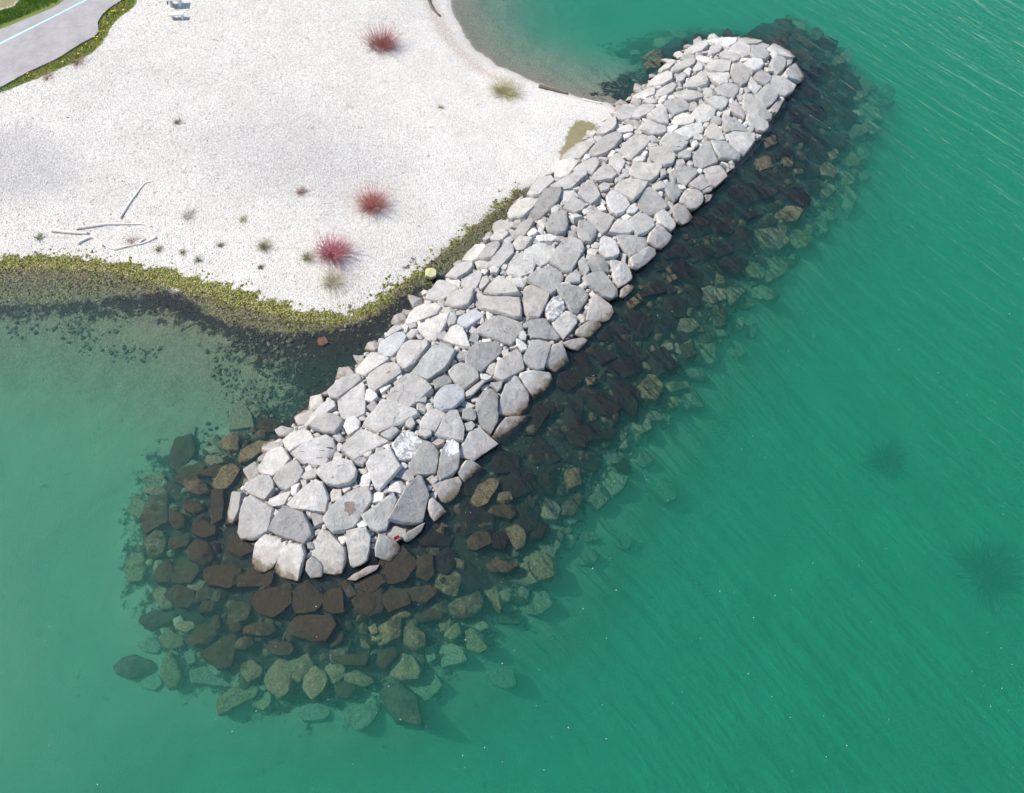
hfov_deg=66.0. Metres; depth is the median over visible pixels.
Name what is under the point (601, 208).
rubble stone
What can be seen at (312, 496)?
armour stone
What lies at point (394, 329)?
armour stone
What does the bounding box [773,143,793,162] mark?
submerged boulder
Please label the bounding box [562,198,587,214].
armour stone
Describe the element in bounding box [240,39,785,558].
rubble chips
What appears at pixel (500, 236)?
armour stone
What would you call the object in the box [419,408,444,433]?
armour stone
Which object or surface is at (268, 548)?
armour stone
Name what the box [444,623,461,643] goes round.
submerged boulder
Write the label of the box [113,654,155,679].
submerged boulder
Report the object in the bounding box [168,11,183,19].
concrete bench
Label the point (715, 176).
armour stone
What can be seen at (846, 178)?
submerged boulder
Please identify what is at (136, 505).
submerged boulder
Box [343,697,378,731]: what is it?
submerged boulder
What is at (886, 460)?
water weed
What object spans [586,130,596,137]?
rubble stone
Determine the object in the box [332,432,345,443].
rubble stone
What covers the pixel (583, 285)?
rubble stone
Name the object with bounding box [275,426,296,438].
rubble stone
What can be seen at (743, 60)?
rubble stone
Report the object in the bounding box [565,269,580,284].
armour stone
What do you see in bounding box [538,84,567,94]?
driftwood branch
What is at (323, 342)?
submerged boulder
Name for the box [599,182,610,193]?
armour stone
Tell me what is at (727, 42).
armour stone
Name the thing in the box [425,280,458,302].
armour stone
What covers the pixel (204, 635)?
submerged boulder
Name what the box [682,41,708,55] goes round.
armour stone
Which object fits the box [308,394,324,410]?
rubble stone
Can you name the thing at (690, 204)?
armour stone
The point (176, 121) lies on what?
grass tuft
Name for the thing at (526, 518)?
submerged boulder
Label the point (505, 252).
armour stone
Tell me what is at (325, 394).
rubble stone
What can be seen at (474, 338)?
rubble stone
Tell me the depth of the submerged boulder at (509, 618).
36.57 m
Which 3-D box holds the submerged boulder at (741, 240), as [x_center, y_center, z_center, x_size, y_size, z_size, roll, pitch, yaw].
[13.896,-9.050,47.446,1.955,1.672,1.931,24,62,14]
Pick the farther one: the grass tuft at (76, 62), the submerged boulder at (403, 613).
the grass tuft at (76, 62)
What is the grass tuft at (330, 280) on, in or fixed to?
on the ground at (788, 562)
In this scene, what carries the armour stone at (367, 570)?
on the ground at (788, 562)
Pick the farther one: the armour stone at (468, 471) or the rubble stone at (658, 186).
the rubble stone at (658, 186)
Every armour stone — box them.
[225,491,245,526]
[237,495,274,540]
[244,475,276,501]
[252,534,286,573]
[258,446,291,477]
[268,505,314,545]
[273,460,304,491]
[274,542,306,581]
[282,429,313,452]
[287,479,329,513]
[290,434,336,468]
[301,468,318,481]
[305,398,337,430]
[305,556,323,578]
[309,412,344,435]
[312,529,347,575]
[315,458,357,487]
[323,486,372,533]
[327,373,362,401]
[337,381,367,420]
[340,429,389,460]
[343,416,360,436]
[346,527,370,567]
[347,564,379,580]
[355,352,390,378]
[361,492,397,533]
[362,399,419,435]
[365,388,378,403]
[366,447,401,491]
[367,362,402,394]
[374,533,400,561]
[378,332,407,358]
[379,384,391,395]
[380,427,399,440]
[385,325,402,337]
[386,373,433,407]
[387,475,429,526]
[392,430,422,461]
[396,340,429,373]
[401,322,408,334]
[403,523,424,542]
[405,303,442,325]
[405,417,414,430]
[408,440,438,476]
[411,342,456,382]
[416,396,426,403]
[417,312,448,344]
[418,429,431,439]
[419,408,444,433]
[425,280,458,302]
[427,497,446,521]
[431,477,461,504]
[433,375,451,391]
[434,384,464,412]
[435,410,464,443]
[436,330,446,341]
[436,439,459,481]
[442,324,470,350]
[445,261,474,280]
[445,288,474,310]
[447,312,457,327]
[448,362,478,390]
[457,309,484,330]
[457,460,483,483]
[459,427,497,461]
[461,269,482,288]
[462,244,485,262]
[462,407,475,421]
[464,421,474,431]
[465,341,502,374]
[465,379,484,398]
[475,295,521,320]
[475,388,497,435]
[476,316,523,347]
[478,241,500,261]
[479,276,489,291]
[480,374,491,382]
[482,234,490,243]
[483,275,520,296]
[486,362,495,376]
[487,242,514,272]
[489,265,499,276]
[490,229,509,244]
[490,381,502,392]
[490,416,529,444]
[492,219,510,232]
[492,349,523,382]
[498,375,528,417]
[506,252,535,277]
[507,197,536,221]
[510,218,534,239]
[512,193,524,203]
[515,338,526,352]
[518,330,526,341]
[518,370,552,400]
[522,285,548,319]
[523,339,550,370]
[524,242,555,267]
[526,266,563,297]
[526,318,559,342]
[527,175,554,197]
[527,187,562,224]
[527,228,537,237]
[544,296,564,322]
[545,210,568,236]
[545,342,567,374]
[548,237,584,274]
[550,170,587,190]
[551,205,559,212]
[551,311,577,340]
[553,283,588,315]
[554,158,579,178]
[561,137,595,159]
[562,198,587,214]
[562,338,586,352]
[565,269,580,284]
[573,157,600,176]
[574,320,601,339]
[577,179,600,205]
[577,219,596,245]
[577,256,589,276]
[580,271,617,301]
[585,294,613,323]
[586,210,613,236]
[587,254,608,274]
[588,131,622,157]
[590,164,617,184]
[597,116,617,136]
[598,235,618,260]
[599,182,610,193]
[605,190,629,217]
[607,219,633,236]
[608,153,625,176]
[609,259,631,288]
[614,104,636,123]
[614,176,623,185]
[614,178,648,204]
[616,234,647,258]
[617,124,633,133]
[617,284,633,299]
[618,133,650,161]
[625,204,638,215]
[627,246,655,271]
[629,162,661,183]
[629,213,654,236]
[631,87,655,101]
[631,104,655,120]
[636,186,667,217]
[641,120,666,137]
[642,97,656,103]
[646,70,672,88]
[646,224,671,251]
[647,103,668,126]
[648,146,675,168]
[653,209,675,232]
[654,82,677,98]
[658,61,674,73]
[658,95,667,103]
[659,132,688,153]
[660,168,666,179]
[663,98,689,118]
[664,181,681,202]
[670,58,696,75]
[670,203,692,226]
[671,113,694,128]
[673,89,702,102]
[673,165,697,186]
[674,123,703,139]
[676,72,686,85]
[677,149,690,161]
[677,190,698,210]
[678,189,703,212]
[680,54,694,60]
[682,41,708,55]
[683,67,691,77]
[683,70,708,90]
[688,174,708,190]
[691,104,715,124]
[691,140,698,149]
[691,141,717,168]
[693,62,702,75]
[693,133,702,142]
[701,186,712,194]
[702,165,726,188]
[702,195,711,204]
[703,123,724,140]
[704,59,731,72]
[704,96,727,111]
[706,37,737,48]
[707,72,729,86]
[708,44,722,57]
[710,140,740,162]
[714,83,739,99]
[719,50,740,64]
[721,115,748,131]
[721,122,735,133]
[724,131,755,157]
[725,164,733,173]
[728,101,744,120]
[729,40,750,57]
[730,62,753,87]
[737,37,762,44]
[740,93,771,122]
[743,57,763,74]
[743,87,750,93]
[744,113,768,134]
[747,76,759,95]
[750,46,769,62]
[753,70,771,87]
[754,83,777,109]
[757,43,769,48]
[763,67,773,74]
[767,43,796,63]
[768,56,785,75]
[770,75,795,97]
[770,100,782,116]
[781,63,804,85]
[784,60,792,69]
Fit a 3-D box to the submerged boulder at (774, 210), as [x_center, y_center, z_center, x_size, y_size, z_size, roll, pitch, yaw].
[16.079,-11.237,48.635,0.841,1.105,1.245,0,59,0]
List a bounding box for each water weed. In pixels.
[858,438,914,486]
[932,528,1023,618]
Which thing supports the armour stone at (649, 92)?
on the ground at (788, 562)
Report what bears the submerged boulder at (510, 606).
on the ground at (788, 562)
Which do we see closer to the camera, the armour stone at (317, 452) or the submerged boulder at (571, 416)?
the armour stone at (317, 452)
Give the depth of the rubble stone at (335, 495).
36.82 m
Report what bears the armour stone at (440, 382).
on the ground at (788, 562)
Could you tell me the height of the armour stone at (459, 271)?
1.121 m
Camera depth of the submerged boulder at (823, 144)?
51.09 m
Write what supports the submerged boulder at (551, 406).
on the ground at (788, 562)
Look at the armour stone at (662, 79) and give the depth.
52.68 m
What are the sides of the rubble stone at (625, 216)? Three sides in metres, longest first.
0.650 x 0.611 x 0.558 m
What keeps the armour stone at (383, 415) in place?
on the ground at (788, 562)
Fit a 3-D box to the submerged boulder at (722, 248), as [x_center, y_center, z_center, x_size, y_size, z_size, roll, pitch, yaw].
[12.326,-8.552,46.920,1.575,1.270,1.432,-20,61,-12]
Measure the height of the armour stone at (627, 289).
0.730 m
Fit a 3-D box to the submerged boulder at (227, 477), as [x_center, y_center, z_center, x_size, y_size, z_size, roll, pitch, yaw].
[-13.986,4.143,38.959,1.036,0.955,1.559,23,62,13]
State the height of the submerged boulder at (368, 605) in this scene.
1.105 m
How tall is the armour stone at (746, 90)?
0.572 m
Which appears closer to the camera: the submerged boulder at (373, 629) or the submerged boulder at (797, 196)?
the submerged boulder at (373, 629)
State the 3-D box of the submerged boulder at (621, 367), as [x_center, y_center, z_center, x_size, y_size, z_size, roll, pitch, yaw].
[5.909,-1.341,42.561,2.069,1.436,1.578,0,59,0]
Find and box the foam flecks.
[9,129,1022,788]
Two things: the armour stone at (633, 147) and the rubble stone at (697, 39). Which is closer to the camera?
the armour stone at (633, 147)
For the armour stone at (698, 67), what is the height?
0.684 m
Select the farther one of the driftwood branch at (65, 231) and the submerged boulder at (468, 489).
the driftwood branch at (65, 231)
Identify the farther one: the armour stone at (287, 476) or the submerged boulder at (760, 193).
the submerged boulder at (760, 193)
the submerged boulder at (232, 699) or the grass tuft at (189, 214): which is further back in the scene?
the grass tuft at (189, 214)
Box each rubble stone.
[243,462,258,480]
[258,453,265,463]
[262,438,283,453]
[268,491,291,508]
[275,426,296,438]
[291,483,300,496]
[294,410,313,426]
[301,480,307,486]
[306,511,310,519]
[307,541,313,549]
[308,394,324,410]
[311,513,324,529]
[314,529,320,536]
[322,391,328,397]
[329,489,341,503]
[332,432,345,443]
[332,451,343,460]
[335,366,354,378]
[336,443,341,452]
[338,535,345,544]
[342,486,350,494]
[350,484,359,488]
[353,355,364,364]
[354,456,367,467]
[356,519,366,527]
[359,472,370,487]
[360,469,367,474]
[363,451,372,458]
[365,339,378,352]
[366,401,376,411]
[372,491,385,504]
[375,447,384,452]
[383,486,388,494]
[386,526,407,541]
[388,480,405,494]
[390,312,406,326]
[392,379,397,386]
[397,468,413,481]
[400,462,407,468]
[401,309,410,317]
[406,329,419,339]
[407,294,423,309]
[408,322,416,330]
[416,403,425,415]
[421,290,428,295]
[425,475,438,485]
[426,403,433,411]
[429,491,437,499]
[432,438,444,448]
[437,299,445,306]
[440,307,455,312]
[449,280,459,286]
[454,351,466,362]
[456,310,465,317]
[460,401,474,408]
[469,303,474,309]
[469,326,476,333]
[469,332,478,344]
[471,397,477,403]
[474,291,482,299]
[475,260,487,270]
[481,268,488,275]
[481,385,489,390]
[486,311,494,318]
[500,270,506,277]
[501,264,507,270]
[502,349,508,356]
[503,236,513,242]
[509,222,519,230]
[510,344,516,350]
[511,276,526,290]
[512,236,533,252]
[521,317,527,322]
[536,234,556,245]
[537,219,546,230]
[538,227,544,234]
[545,171,553,176]
[555,236,564,243]
[560,200,566,207]
[561,190,578,202]
[566,230,576,237]
[567,213,582,225]
[568,225,576,232]
[573,186,580,192]
[576,314,585,324]
[579,282,586,289]
[582,208,588,215]
[583,154,589,160]
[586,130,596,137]
[586,205,596,211]
[586,248,597,257]
[588,291,595,297]
[591,242,600,248]
[594,135,601,141]
[597,157,609,163]
[597,203,606,212]
[598,198,606,205]
[607,150,615,157]
[613,99,627,106]
[618,173,629,178]
[619,253,625,262]
[620,213,630,219]
[621,169,628,173]
[623,133,632,141]
[624,119,640,127]
[625,96,631,102]
[631,97,641,107]
[632,155,645,162]
[633,83,646,93]
[639,151,648,157]
[647,135,659,143]
[647,142,655,147]
[647,181,665,193]
[661,58,676,66]
[666,167,673,175]
[667,124,677,132]
[667,201,673,210]
[668,174,675,183]
[672,159,685,168]
[673,51,682,59]
[677,184,685,190]
[683,44,691,49]
[686,160,693,166]
[689,106,694,113]
[690,101,697,108]
[693,36,702,43]
[696,55,713,64]
[697,168,702,176]
[700,137,707,143]
[702,86,715,96]
[703,122,708,129]
[707,34,718,39]
[710,116,721,126]
[715,111,722,116]
[720,161,728,170]
[721,110,730,117]
[736,94,742,102]
[739,58,749,62]
[747,127,753,132]
[755,133,761,141]
[769,52,776,59]
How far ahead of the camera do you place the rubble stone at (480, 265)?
44.48 m
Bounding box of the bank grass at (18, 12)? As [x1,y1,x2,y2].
[0,0,56,25]
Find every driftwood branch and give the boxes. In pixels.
[50,228,88,234]
[75,220,151,229]
[77,236,156,249]
[119,182,150,217]
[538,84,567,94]
[583,98,601,103]
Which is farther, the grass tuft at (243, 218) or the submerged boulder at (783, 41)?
the submerged boulder at (783, 41)
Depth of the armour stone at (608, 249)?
44.82 m
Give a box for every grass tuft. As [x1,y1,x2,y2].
[33,230,47,242]
[36,70,55,81]
[65,54,89,69]
[118,230,139,246]
[170,117,182,126]
[177,204,198,224]
[190,254,203,263]
[236,213,247,222]
[254,238,274,254]
[294,184,310,196]
[299,248,317,266]
[313,263,352,297]
[480,71,527,103]
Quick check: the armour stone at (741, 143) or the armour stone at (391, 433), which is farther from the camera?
the armour stone at (741, 143)
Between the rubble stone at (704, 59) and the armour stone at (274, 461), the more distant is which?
the rubble stone at (704, 59)
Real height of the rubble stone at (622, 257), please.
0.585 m
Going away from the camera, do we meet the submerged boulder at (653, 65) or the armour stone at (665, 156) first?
the armour stone at (665, 156)
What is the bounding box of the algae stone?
[425,268,435,279]
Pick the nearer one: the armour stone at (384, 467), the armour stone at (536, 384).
the armour stone at (384, 467)
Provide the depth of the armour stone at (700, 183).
47.88 m
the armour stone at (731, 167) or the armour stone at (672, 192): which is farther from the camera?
the armour stone at (731, 167)
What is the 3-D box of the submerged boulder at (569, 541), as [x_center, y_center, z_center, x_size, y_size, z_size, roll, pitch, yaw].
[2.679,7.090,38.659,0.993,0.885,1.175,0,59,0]
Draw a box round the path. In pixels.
[0,0,121,87]
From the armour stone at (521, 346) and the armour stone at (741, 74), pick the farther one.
the armour stone at (741, 74)
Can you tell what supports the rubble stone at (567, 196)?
on the ground at (788, 562)
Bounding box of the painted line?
[0,0,86,43]
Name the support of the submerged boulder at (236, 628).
on the ground at (788, 562)
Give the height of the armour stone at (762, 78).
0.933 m
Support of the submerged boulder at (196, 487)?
on the ground at (788, 562)
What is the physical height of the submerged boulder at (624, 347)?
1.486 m
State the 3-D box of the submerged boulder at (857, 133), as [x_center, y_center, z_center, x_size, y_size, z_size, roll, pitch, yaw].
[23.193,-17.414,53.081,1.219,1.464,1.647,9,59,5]
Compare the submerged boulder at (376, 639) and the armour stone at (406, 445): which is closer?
the submerged boulder at (376, 639)
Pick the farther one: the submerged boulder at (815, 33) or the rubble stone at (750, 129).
the submerged boulder at (815, 33)
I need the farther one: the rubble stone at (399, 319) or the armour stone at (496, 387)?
the rubble stone at (399, 319)
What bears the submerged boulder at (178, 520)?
on the ground at (788, 562)
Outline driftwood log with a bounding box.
[428,0,440,15]
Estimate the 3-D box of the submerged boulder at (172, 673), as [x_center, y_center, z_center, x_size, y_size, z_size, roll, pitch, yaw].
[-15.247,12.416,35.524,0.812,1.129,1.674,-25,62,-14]
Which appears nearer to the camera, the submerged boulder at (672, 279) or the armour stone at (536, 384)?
the armour stone at (536, 384)
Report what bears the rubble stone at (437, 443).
on the ground at (788, 562)
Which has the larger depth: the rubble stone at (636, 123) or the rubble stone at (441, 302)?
the rubble stone at (636, 123)
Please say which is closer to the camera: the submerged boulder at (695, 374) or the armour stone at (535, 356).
the armour stone at (535, 356)
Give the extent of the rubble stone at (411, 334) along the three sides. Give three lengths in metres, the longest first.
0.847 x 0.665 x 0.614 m
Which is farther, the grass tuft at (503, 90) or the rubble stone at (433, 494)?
the grass tuft at (503, 90)
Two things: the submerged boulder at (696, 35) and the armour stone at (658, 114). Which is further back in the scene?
the submerged boulder at (696, 35)
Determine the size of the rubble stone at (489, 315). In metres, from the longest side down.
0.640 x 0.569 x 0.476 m
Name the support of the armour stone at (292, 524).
on the ground at (788, 562)
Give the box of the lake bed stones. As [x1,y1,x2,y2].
[5,298,407,451]
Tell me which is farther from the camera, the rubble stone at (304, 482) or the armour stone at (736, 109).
the armour stone at (736, 109)
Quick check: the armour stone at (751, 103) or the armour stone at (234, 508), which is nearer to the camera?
the armour stone at (234, 508)
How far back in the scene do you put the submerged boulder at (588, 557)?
38.51 m
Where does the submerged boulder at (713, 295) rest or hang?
on the ground at (788, 562)
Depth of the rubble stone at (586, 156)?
48.82 m
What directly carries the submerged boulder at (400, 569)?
on the ground at (788, 562)
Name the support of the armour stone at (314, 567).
on the ground at (788, 562)
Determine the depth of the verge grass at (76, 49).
53.33 m
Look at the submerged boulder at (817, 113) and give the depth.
52.41 m
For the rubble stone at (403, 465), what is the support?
on the ground at (788, 562)
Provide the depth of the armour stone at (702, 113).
50.29 m
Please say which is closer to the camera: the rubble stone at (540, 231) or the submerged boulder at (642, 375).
the submerged boulder at (642, 375)
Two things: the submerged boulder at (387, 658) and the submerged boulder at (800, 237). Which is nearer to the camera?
the submerged boulder at (387, 658)
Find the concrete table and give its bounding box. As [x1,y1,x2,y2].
[165,0,181,7]
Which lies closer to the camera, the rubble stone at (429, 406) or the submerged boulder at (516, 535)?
the submerged boulder at (516, 535)
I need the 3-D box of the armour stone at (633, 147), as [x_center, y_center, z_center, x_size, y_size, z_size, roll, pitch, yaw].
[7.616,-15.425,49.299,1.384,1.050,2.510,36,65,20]
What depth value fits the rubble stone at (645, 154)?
48.65 m
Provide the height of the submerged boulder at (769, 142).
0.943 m
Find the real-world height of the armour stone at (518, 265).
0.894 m
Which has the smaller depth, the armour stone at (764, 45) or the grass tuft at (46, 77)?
the grass tuft at (46, 77)
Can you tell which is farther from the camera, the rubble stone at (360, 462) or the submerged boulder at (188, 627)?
the rubble stone at (360, 462)
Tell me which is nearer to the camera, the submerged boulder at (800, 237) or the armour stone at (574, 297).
the armour stone at (574, 297)
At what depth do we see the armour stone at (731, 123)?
50.14 m
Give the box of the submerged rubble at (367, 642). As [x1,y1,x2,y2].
[133,24,878,710]
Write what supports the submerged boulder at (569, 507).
on the ground at (788, 562)
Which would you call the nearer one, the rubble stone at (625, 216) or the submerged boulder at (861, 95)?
the rubble stone at (625, 216)
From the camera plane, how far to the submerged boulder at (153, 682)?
35.57 m
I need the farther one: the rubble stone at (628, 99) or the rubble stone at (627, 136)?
the rubble stone at (628, 99)
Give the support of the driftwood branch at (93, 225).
on the ground at (788, 562)
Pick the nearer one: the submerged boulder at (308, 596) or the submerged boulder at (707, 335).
the submerged boulder at (308, 596)
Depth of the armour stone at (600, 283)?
43.80 m
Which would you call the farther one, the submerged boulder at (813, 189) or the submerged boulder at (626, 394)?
the submerged boulder at (813, 189)
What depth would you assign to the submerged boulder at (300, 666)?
34.67 m
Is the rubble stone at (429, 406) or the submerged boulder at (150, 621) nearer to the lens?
the submerged boulder at (150, 621)
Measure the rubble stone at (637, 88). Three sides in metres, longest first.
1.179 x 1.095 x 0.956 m
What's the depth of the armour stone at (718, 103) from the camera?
50.84 m
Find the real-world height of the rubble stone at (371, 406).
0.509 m
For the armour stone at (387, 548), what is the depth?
36.29 m
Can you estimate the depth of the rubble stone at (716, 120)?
50.15 m
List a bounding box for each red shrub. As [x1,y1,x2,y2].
[294,221,369,277]
[343,178,397,222]
[354,16,410,55]
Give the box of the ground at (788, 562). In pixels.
[0,0,1023,792]
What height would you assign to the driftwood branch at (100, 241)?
0.282 m
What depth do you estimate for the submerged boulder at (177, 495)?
38.89 m
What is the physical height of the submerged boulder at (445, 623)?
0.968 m
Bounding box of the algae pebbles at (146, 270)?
[0,194,519,331]
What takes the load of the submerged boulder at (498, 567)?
on the ground at (788, 562)
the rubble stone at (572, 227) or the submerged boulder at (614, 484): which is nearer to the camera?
the submerged boulder at (614, 484)
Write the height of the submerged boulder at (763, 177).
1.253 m
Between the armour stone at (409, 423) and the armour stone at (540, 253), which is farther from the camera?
the armour stone at (540, 253)
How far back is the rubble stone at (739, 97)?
51.48 m
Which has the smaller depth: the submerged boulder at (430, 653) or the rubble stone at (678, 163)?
the submerged boulder at (430, 653)
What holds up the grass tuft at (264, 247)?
on the ground at (788, 562)
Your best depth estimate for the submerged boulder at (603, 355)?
42.38 m
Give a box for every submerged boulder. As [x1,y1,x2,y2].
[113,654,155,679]
[123,552,147,583]
[126,495,145,519]
[137,638,161,654]
[138,471,154,479]
[139,610,177,631]
[140,491,170,536]
[140,674,162,691]
[142,473,166,485]
[142,486,171,498]
[142,530,167,560]
[153,588,173,609]
[155,559,174,586]
[158,630,184,650]
[160,652,186,690]
[163,480,185,501]
[164,584,195,609]
[168,434,197,473]
[168,508,188,531]
[168,534,193,553]
[170,557,202,586]
[174,462,207,486]
[175,621,196,633]
[181,459,196,467]
[182,424,196,437]
[183,477,210,498]
[183,500,206,516]
[184,650,196,666]
[187,622,221,648]
[188,538,215,568]
[189,667,231,688]
[192,521,218,540]
[194,585,215,605]
[196,463,222,480]
[199,601,216,616]
[199,634,237,670]
[203,445,220,454]
[203,564,242,591]
[205,455,223,465]
[208,489,225,524]
[212,463,241,490]
[212,615,222,631]
[216,685,259,715]
[222,431,239,455]
[227,533,253,559]
[227,601,252,628]
[228,622,243,634]
[229,399,254,432]
[235,636,255,650]
[236,566,275,588]
[239,440,265,465]
[240,659,263,683]
[243,621,281,637]
[251,587,292,618]
[252,692,272,712]
[256,420,278,434]
[264,659,296,700]
[265,639,296,658]
[286,614,339,645]
[288,653,315,685]
[291,580,323,615]
[296,703,330,722]
[302,666,328,701]
[318,336,328,346]
[323,588,345,616]
[325,663,346,684]
[329,638,352,663]
[330,629,345,648]
[333,651,370,668]
[334,681,357,699]
[336,579,357,601]
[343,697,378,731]
[344,670,374,687]
[351,588,384,618]
[354,571,387,592]
[368,623,378,634]
[372,636,380,642]
[376,545,417,585]
[376,616,402,648]
[376,647,397,671]
[380,680,424,729]
[382,588,412,613]
[390,653,421,683]
[394,609,411,618]
[402,625,427,652]
[403,585,439,606]
[410,672,442,702]
[414,608,444,625]
[415,522,455,548]
[415,553,435,584]
[425,645,435,664]
[429,599,449,614]
[433,546,458,575]
[434,569,462,599]
[438,614,452,632]
[439,643,467,668]
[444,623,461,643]
[445,508,455,520]
[448,591,484,621]
[455,558,464,569]
[455,561,490,592]
[458,502,495,537]
[460,477,479,497]
[464,628,487,654]
[466,531,491,551]
[469,620,489,632]
[470,478,499,508]
[483,586,504,612]
[484,559,518,575]
[489,667,517,690]
[490,448,519,475]
[491,504,516,523]
[491,531,508,551]
[497,468,537,499]
[497,491,512,504]
[497,611,520,625]
[502,601,517,611]
[505,524,527,550]
[508,569,531,588]
[512,502,539,534]
[517,403,550,436]
[521,434,561,466]
[523,550,553,586]
[525,586,553,615]
[530,521,548,543]
[535,463,561,497]
[538,526,563,559]
[540,501,561,523]
[542,401,556,419]
[557,370,582,393]
[560,395,584,429]
[561,493,583,518]
[561,532,576,552]
[564,430,586,449]
[564,449,602,475]
[564,467,582,494]
[572,421,618,443]
[573,351,598,378]
[577,548,599,566]
[582,532,599,542]
[585,377,595,387]
[585,389,622,419]
[586,344,616,365]
[587,485,608,513]
[596,318,627,344]
[603,355,641,380]
[603,471,628,499]
[609,412,618,427]
[610,380,639,423]
[610,452,624,466]
[614,335,650,362]
[615,461,629,474]
[615,533,633,551]
[616,426,628,442]
[618,437,629,452]
[625,308,656,340]
[626,293,642,308]
[630,50,640,56]
[632,416,651,436]
[633,368,648,383]
[634,451,654,468]
[636,279,664,299]
[637,374,663,405]
[640,48,663,64]
[640,410,662,425]
[642,58,662,73]
[644,346,679,380]
[652,36,670,47]
[653,261,672,272]
[653,316,674,339]
[653,479,676,506]
[659,241,689,261]
[660,295,686,320]
[660,395,678,412]
[660,412,670,429]
[661,342,672,353]
[662,377,688,395]
[664,283,682,295]
[666,274,676,284]
[670,30,687,39]
[670,258,703,287]
[674,333,688,343]
[677,318,699,335]
[677,342,696,366]
[678,287,702,310]
[680,215,716,238]
[680,385,704,412]
[682,367,709,383]
[686,244,715,265]
[692,341,715,368]
[694,33,705,39]
[697,324,714,343]
[699,267,715,277]
[701,285,726,305]
[702,271,715,287]
[709,240,733,261]
[711,214,736,237]
[711,304,728,331]
[712,199,733,217]
[714,329,726,340]
[715,274,724,287]
[716,256,747,279]
[722,28,731,36]
[722,286,741,308]
[727,185,752,207]
[727,339,745,361]
[728,225,757,256]
[731,318,743,334]
[733,207,763,225]
[735,298,755,311]
[742,182,778,202]
[743,262,766,283]
[746,323,755,339]
[748,284,779,306]
[752,170,777,186]
[752,217,779,228]
[754,155,774,171]
[754,227,789,255]
[761,270,774,286]
[763,135,776,150]
[765,36,789,48]
[766,203,779,215]
[768,254,787,282]
[769,131,788,144]
[770,18,792,32]
[770,186,791,202]
[771,29,791,38]
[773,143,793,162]
[774,205,804,229]
[777,164,795,186]
[780,157,793,171]
[784,15,800,20]
[784,111,802,124]
[784,124,811,146]
[785,183,810,210]
[786,225,812,252]
[786,256,799,269]
[788,34,817,53]
[789,48,812,64]
[790,28,807,36]
[791,104,826,123]
[792,20,806,29]
[793,168,803,179]
[797,83,819,103]
[798,150,807,163]
[799,164,820,178]
[799,216,815,235]
[801,181,824,198]
[802,67,828,85]
[806,26,815,30]
[807,27,823,40]
[807,144,829,164]
[809,134,831,151]
[813,37,837,54]
[816,219,828,239]
[818,183,835,202]
[819,162,836,182]
[821,208,837,224]
[823,131,849,151]
[824,94,853,108]
[828,149,839,162]
[830,107,857,131]
[832,55,846,67]
[836,46,844,53]
[836,68,860,89]
[836,83,856,97]
[836,170,855,188]
[840,49,850,69]
[840,185,857,219]
[845,151,861,170]
[847,70,861,79]
[849,124,868,142]
[855,142,871,164]
[855,170,870,184]
[856,90,866,103]
[858,101,883,125]
[859,75,877,95]
[862,121,882,141]
[872,97,894,113]
[877,84,895,99]
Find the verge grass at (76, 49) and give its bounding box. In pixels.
[0,0,132,92]
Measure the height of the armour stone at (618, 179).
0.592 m
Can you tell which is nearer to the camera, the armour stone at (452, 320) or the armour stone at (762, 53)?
the armour stone at (452, 320)
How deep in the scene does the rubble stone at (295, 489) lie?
37.04 m
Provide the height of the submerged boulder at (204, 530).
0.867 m
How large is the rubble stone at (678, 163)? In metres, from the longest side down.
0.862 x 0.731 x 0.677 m
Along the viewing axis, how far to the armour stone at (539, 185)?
47.83 m
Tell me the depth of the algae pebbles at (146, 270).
44.69 m
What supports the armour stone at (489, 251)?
on the ground at (788, 562)
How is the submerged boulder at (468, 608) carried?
on the ground at (788, 562)
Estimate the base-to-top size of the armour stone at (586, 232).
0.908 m
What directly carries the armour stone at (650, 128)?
on the ground at (788, 562)
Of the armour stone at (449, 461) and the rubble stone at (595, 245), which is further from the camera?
the rubble stone at (595, 245)
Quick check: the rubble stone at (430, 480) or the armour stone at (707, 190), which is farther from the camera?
the armour stone at (707, 190)
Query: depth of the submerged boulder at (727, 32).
57.12 m
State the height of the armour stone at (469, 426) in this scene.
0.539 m
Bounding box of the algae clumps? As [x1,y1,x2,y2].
[0,182,519,328]
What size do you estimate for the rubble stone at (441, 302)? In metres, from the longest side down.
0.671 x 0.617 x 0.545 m
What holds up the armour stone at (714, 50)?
on the ground at (788, 562)
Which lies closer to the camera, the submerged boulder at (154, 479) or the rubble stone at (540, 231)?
the submerged boulder at (154, 479)
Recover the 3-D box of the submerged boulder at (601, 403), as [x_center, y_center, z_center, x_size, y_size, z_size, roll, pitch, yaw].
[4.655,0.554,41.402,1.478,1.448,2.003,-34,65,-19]
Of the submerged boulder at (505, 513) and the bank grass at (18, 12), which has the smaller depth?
the submerged boulder at (505, 513)
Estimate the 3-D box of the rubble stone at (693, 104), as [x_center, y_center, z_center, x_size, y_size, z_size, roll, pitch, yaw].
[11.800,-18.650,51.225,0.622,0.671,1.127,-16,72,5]
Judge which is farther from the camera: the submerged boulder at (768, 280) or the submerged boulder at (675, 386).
the submerged boulder at (768, 280)
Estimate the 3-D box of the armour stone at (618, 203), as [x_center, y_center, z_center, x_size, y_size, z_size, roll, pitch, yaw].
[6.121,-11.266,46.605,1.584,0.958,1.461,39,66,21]
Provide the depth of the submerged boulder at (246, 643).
34.84 m
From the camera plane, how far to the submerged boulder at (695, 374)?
43.09 m
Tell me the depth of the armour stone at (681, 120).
50.02 m
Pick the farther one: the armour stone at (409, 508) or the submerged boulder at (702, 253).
the submerged boulder at (702, 253)
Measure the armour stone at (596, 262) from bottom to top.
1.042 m
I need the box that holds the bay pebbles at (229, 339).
[2,257,447,413]
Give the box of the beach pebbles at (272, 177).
[0,0,599,307]
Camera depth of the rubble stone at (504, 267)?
43.99 m

